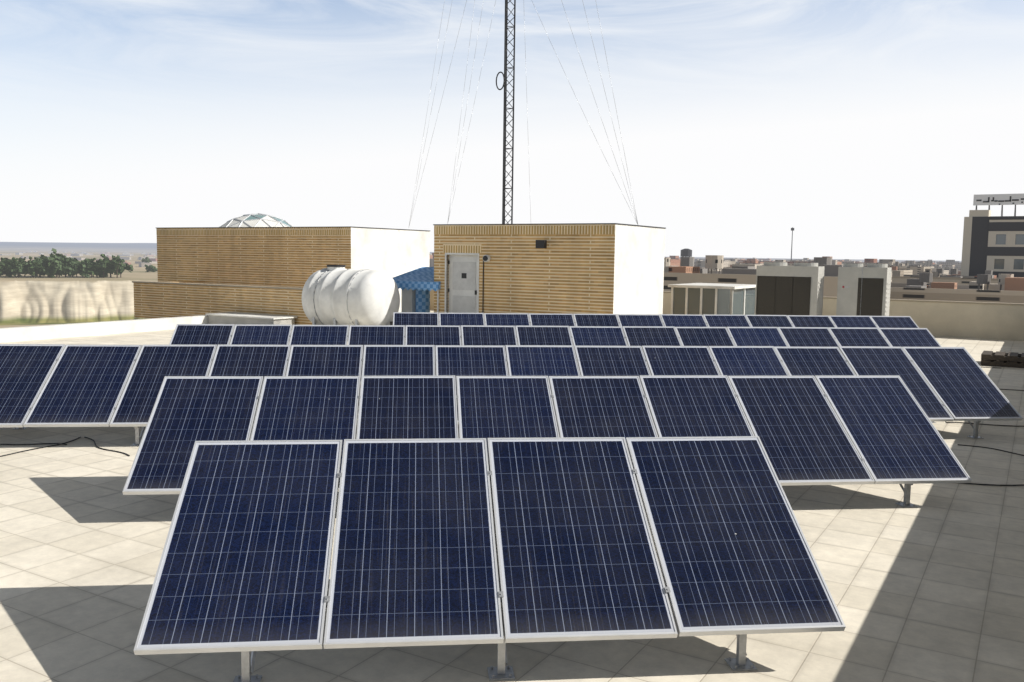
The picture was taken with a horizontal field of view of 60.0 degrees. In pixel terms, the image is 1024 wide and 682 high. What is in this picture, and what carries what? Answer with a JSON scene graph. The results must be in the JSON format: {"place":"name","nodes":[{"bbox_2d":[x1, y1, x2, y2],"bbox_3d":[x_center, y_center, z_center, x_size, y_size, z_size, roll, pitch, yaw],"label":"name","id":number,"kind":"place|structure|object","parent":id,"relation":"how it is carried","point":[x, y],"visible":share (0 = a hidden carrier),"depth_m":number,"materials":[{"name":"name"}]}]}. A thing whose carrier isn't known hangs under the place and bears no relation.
{"place":"outdoors","nodes":[
{"label":"outdoors","id":0,"kind":"place"},
{"bbox_2d":[0,242,938,327],"bbox_3d":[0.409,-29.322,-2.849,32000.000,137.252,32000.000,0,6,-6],"label":"terrain","id":1,"kind":"structure","parent":0,"point":[27,300],"depth_m":476.48,"materials":[{"name":"beige"}]},
{"bbox_2d":[0,248,156,277],"bbox_3d":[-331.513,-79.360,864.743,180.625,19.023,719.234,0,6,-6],"label":"tree line","id":2,"kind":"object","parent":1,"relation":"on","point":[52,265],"visible":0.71,"depth_m":534.20,"materials":[{"name":"green plant"}]},
{"bbox_2d":[0,251,960,275],"bbox_3d":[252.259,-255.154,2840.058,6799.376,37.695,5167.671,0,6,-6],"label":"town blocks","id":3,"kind":"structure","parent":1,"relation":"on","point":[947,265],"depth_m":508.24,"materials":[{"name":"paint"}]},
{"bbox_2d":[680,227,793,259],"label":"water tower and mast","id":4,"kind":"structure","parent":1,"relation":"on","point":[686,253],"depth_m":602.99,"materials":[{"name":"grey"}]},
{"bbox_2d":[663,255,1023,302],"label":"distant city buildings","id":5,"kind":"structure","parent":1,"relation":"on","point":[914,282],"depth_m":67.06,"materials":[{"name":"paint"}]},
{"bbox_2d":[961,193,1023,276],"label":"office building","id":6,"kind":"structure","parent":1,"relation":"on","point":[995,244],"depth_m":130.68,"materials":[{"name":"grey concrete"}]},
{"bbox_3d":[-3.975,9.141,16.415,24.170,15.400,41.200,4,6,31],"label":"building body","id":7,"kind":"object","parent":1,"relation":"on","visible":0},
{"bbox_2d":[0,309,1023,681],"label":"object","id":8,"kind":"structure","parent":7,"relation":"on","point":[928,587],"depth_m":6.50,"materials":[{"name":"tile"}]},
{"bbox_2d":[0,315,207,342],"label":"roof curb","id":9,"kind":"structure","parent":8,"relation":"on","point":[14,334],"depth_m":25.14,"materials":[{"name":"white paint"}]},
{"bbox_2d":[132,281,311,324],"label":"brick wall","id":10,"kind":"structure","parent":8,"relation":"on","point":[153,299],"depth_m":29.91,"materials":[{"name":"beige brick"}]},
{"bbox_2d":[205,312,296,326],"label":"duct cover slab","id":11,"kind":"structure","parent":8,"relation":"on","point":[231,318],"depth_m":27.79,"materials":[{"name":"white paint"}]},
{"bbox_2d":[156,226,429,311],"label":"rooftop building","id":12,"kind":"structure","parent":8,"relation":"on","point":[279,256],"depth_m":32.65,"materials":[{"name":"brick"}]},
{"bbox_2d":[220,213,293,226],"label":"geodesic dome","id":13,"kind":"structure","parent":12,"relation":"on","point":[256,220],"depth_m":35.24,"materials":[{"name":"white paint"}]},
{"bbox_2d":[302,265,399,326],"bbox_3d":[-3.434,-1.098,25.282,5.158,2.080,2.495,4,6,31],"label":"water tank","id":14,"kind":"object","parent":8,"relation":"on","point":[336,295],"visible":0.85,"depth_m":24.85,"materials":[{"name":"white plastic"},{"name":"dark metal"}]},
{"bbox_2d":[393,267,439,312],"bbox_3d":[-2.487,-1.211,26.887,1.974,2.020,1.910,4,6,31],"label":"booth","id":15,"kind":"object","parent":8,"relation":"on","point":[417,286],"visible":0.49,"depth_m":26.56,"materials":[{"name":"paint"}]},
{"bbox_2d":[133,436,845,681],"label":"solar row","id":16,"kind":"object","parent":8,"relation":"on","point":[461,541],"visible":1,"depth_m":5.49,"materials":[{"name":"glass"}]},
{"bbox_2d":[0,344,1023,445],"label":"solar row","id":17,"kind":"object","parent":8,"relation":"on","point":[61,385],"visible":0.64,"depth_m":12.27,"materials":[{"name":"glass"}]},
{"bbox_2d":[0,437,1023,456],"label":"floor cables","id":18,"kind":"object","parent":8,"relation":"on","point":[129,455],"visible":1,"depth_m":11.05,"materials":[{"name":"black rubber"}]},
{"bbox_2d":[122,375,1023,507],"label":"solar row","id":19,"kind":"object","parent":8,"relation":"on","point":[844,430],"visible":0.6,"depth_m":9.08,"materials":[{"name":"glass"}]},
{"bbox_2d":[169,324,1023,390],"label":"solar row","id":20,"kind":"object","parent":8,"relation":"on","point":[239,334],"visible":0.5,"depth_m":16.14,"materials":[{"name":"glass"}]},
{"bbox_2d":[393,312,996,367],"bbox_3d":[4.337,0.027,19.640,13.848,1.148,1.448,0,6,-6],"label":"solar row","id":21,"kind":"object","parent":8,"relation":"on","point":[516,319],"visible":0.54,"depth_m":19.96,"materials":[{"name":"glass"}]},
{"bbox_2d":[668,283,755,314],"bbox_3d":[6.609,-1.060,29.005,2.160,1.564,2.840,4,6,31],"label":"roof light room","id":22,"kind":"object","parent":8,"relation":"on","point":[710,299],"visible":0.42,"depth_m":27.98,"materials":[{"name":"white paint"}]},
{"bbox_2d":[430,289,1023,340],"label":"roof parapet","id":23,"kind":"structure","parent":8,"relation":"on","point":[982,320],"depth_m":28.34,"materials":[{"name":"beige concrete"}]},
{"bbox_2d":[755,262,824,314],"bbox_3d":[8.093,-1.127,25.930,1.762,2.334,0.820,4,6,31],"label":"hvac unit","id":24,"kind":"object","parent":8,"relation":"on","point":[783,288],"visible":0.79,"depth_m":25.55,"materials":[{"name":"paint"}]},
{"bbox_2d":[836,263,891,315],"bbox_3d":[10.060,-1.050,25.417,1.316,2.334,0.808,4,6,31],"label":"hvac unit","id":25,"kind":"object","parent":8,"relation":"on","point":[862,290],"visible":0.8,"depth_m":25.04,"materials":[{"name":"paint"}]},
{"bbox_2d":[981,351,1023,367],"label":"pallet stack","id":26,"kind":"object","parent":8,"relation":"on","point":[1004,359],"visible":1,"depth_m":20.72,"materials":[{"name":"brown wood"}]},
{"bbox_2d":[0,0,1023,260],"label":"sky","id":27,"kind":"structure","parent":0,"point":[866,129],"materials":[{"name":"white"}]},
{"bbox_2d":[433,223,665,319],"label":"rooftop building","id":28,"kind":"structure","parent":0,"point":[586,268],"depth_m":24.13,"materials":[{"name":"brick"}]},
{"bbox_2d":[496,0,515,223],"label":"lattice mast","id":29,"kind":"object","parent":28,"relation":"on","point":[505,77],"visible":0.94,"depth_m":26.91,"materials":[{"name":"grey metal"}]},
{"bbox_2d":[409,0,637,224],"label":"guy wires","id":30,"kind":"object","parent":29,"relation":"attached to","point":[527,115],"visible":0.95,"depth_m":26.17,"materials":[{"name":"metal"}]}
]}

